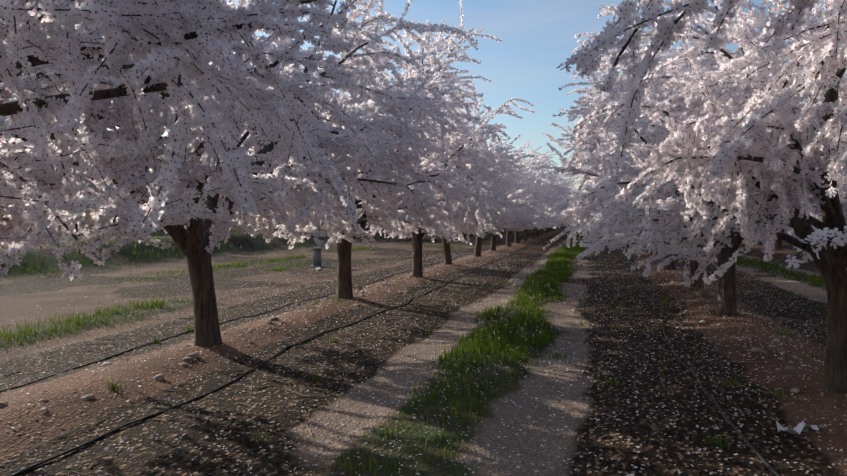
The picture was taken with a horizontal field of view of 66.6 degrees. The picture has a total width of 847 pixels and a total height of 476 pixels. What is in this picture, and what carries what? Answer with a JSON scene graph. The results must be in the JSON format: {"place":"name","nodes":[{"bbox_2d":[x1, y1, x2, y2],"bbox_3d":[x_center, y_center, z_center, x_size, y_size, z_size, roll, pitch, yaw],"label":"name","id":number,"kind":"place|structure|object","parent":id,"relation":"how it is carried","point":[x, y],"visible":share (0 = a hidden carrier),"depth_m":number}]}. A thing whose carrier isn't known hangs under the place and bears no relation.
{"place":"outdoors","nodes":[
{"label":"outdoors","id":0,"kind":"place"},
{"bbox_2d":[0,220,846,475],"bbox_3d":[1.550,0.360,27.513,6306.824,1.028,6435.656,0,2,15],"label":"ground","id":1,"kind":"structure","parent":0,"point":[25,296],"depth_m":7.08},
{"bbox_2d":[0,0,382,280],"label":"almond tree","id":2,"kind":"object","parent":1,"relation":"on","point":[159,51],"visible":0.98,"depth_m":3.25},
{"bbox_2d":[0,0,477,346],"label":"almond tree","id":3,"kind":"object","parent":1,"relation":"on","point":[199,240],"visible":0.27,"depth_m":7.92},
{"bbox_2d":[310,248,326,267],"bbox_3d":[-3.602,0.676,22.077,0.564,0.685,0.420,0,2,-2],"label":"irrigation valve","id":4,"kind":"object","parent":1,"relation":"on","point":[317,260],"visible":0.96,"depth_m":21.97},
{"bbox_2d":[202,0,539,298],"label":"almond tree","id":5,"kind":"object","parent":1,"relation":"on","point":[455,189],"visible":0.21,"depth_m":11.82},
{"bbox_2d":[0,226,826,475],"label":"drip lines","id":6,"kind":"object","parent":1,"relation":"on","point":[266,361],"visible":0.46,"depth_m":7.01},
{"bbox_2d":[5,265,826,475],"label":"twigs","id":7,"kind":"object","parent":1,"relation":"on","point":[224,372],"visible":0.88,"depth_m":8.34},
{"bbox_2d":[344,142,490,264],"bbox_3d":[0.504,-1.395,21.783,5.478,5.123,5.428,-1,2,-29],"label":"almond tree","id":8,"kind":"object","parent":1,"relation":"on","point":[447,255],"depth_m":21.90},
{"bbox_2d":[0,227,846,475],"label":"grass strips","id":9,"kind":"object","parent":1,"relation":"on","point":[527,292],"depth_m":9.59},
{"bbox_2d":[0,251,846,475],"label":"fallen petals","id":10,"kind":"object","parent":1,"relation":"on","point":[513,402],"visible":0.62,"depth_m":7.07},
{"bbox_2d":[0,245,846,434],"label":"stones","id":11,"kind":"object","parent":1,"relation":"on","point":[189,357],"visible":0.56,"depth_m":8.29},
{"bbox_2d":[320,32,552,276],"bbox_3d":[0.037,-1.739,17.390,6.553,6.181,7.078,0,2,-8],"label":"almond tree","id":12,"kind":"object","parent":1,"relation":"on","point":[457,157],"visible":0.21,"depth_m":15.97},
{"bbox_2d":[448,130,543,256],"bbox_3d":[2.559,-1.938,26.210,5.944,5.978,5.890,1,2,32],"label":"almond tree","id":13,"kind":"object","parent":1,"relation":"on","point":[478,243],"visible":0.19,"depth_m":24.93},
{"bbox_2d":[490,140,558,250],"bbox_3d":[3.278,-1.862,30.936,6.695,5.525,6.199,1,2,34],"label":"almond tree","id":14,"kind":"object","parent":1,"relation":"on","point":[537,199],"visible":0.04,"depth_m":30.02},
{"bbox_2d":[481,143,578,242],"bbox_3d":[5.788,-2.604,40.718,7.978,6.502,5.876,-1,2,-16],"label":"almond tree","id":15,"kind":"object","parent":1,"relation":"on","point":[517,235],"visible":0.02,"depth_m":39.82},
{"bbox_2d":[505,143,565,246],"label":"almond tree","id":16,"kind":"object","parent":1,"relation":"on","point":[508,232],"visible":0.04,"depth_m":34.92},
{"bbox_2d":[523,172,566,240],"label":"almond tree","id":17,"kind":"object","parent":1,"relation":"on","point":[525,234],"depth_m":44.70},
{"bbox_2d":[531,176,569,237],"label":"almond tree","id":18,"kind":"object","parent":1,"relation":"on","point":[533,233],"depth_m":49.39},
{"bbox_2d":[535,171,572,236],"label":"almond tree","id":19,"kind":"object","parent":1,"relation":"on","point":[537,233],"visible":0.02,"depth_m":52.83},
{"bbox_2d":[540,178,575,234],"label":"almond tree","id":20,"kind":"object","parent":1,"relation":"on","point":[541,232],"visible":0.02,"depth_m":59.15},
{"bbox_2d":[551,122,659,260],"bbox_3d":[8.605,-1.828,24.273,6.990,5.912,6.471,0,2,-11],"label":"almond tree","id":21,"kind":"object","parent":1,"relation":"on","point":[588,182],"visible":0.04,"depth_m":25.11},
{"bbox_2d":[541,93,757,269],"bbox_3d":[7.696,-1.950,19.174,8.116,6.559,5.977,-1,2,-25],"label":"almond tree","id":22,"kind":"object","parent":1,"relation":"on","point":[671,265],"visible":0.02,"depth_m":19.56},
{"bbox_2d":[536,15,820,287],"bbox_3d":[6.123,-1.623,14.892,6.434,6.127,6.949,2,3,45],"label":"almond tree","id":23,"kind":"object","parent":1,"relation":"on","point":[694,265],"depth_m":14.56},
{"bbox_2d":[519,0,846,316],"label":"almond tree","id":24,"kind":"object","parent":1,"relation":"on","point":[726,302],"visible":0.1,"depth_m":10.70},
{"bbox_2d":[556,0,846,269],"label":"almond tree","id":25,"kind":"object","parent":1,"relation":"on","point":[829,35],"visible":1,"depth_m":2.97},
{"bbox_2d":[564,0,846,393],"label":"almond tree","id":26,"kind":"object","parent":1,"relation":"on","point":[771,162],"visible":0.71,"depth_m":5.28},
{"bbox_2d":[775,238,782,248],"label":"almond tree","id":27,"kind":"object","parent":1,"relation":"on","point":[779,243],"depth_m":32.69},
{"bbox_2d":[776,421,818,434],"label":"plastic litter","id":28,"kind":"object","parent":1,"relation":"on","point":[797,430],"visible":0.92,"depth_m":5.00},
{"bbox_2d":[4,0,845,216],"label":"sky","id":29,"kind":"structure","parent":0,"point":[537,36]}
]}

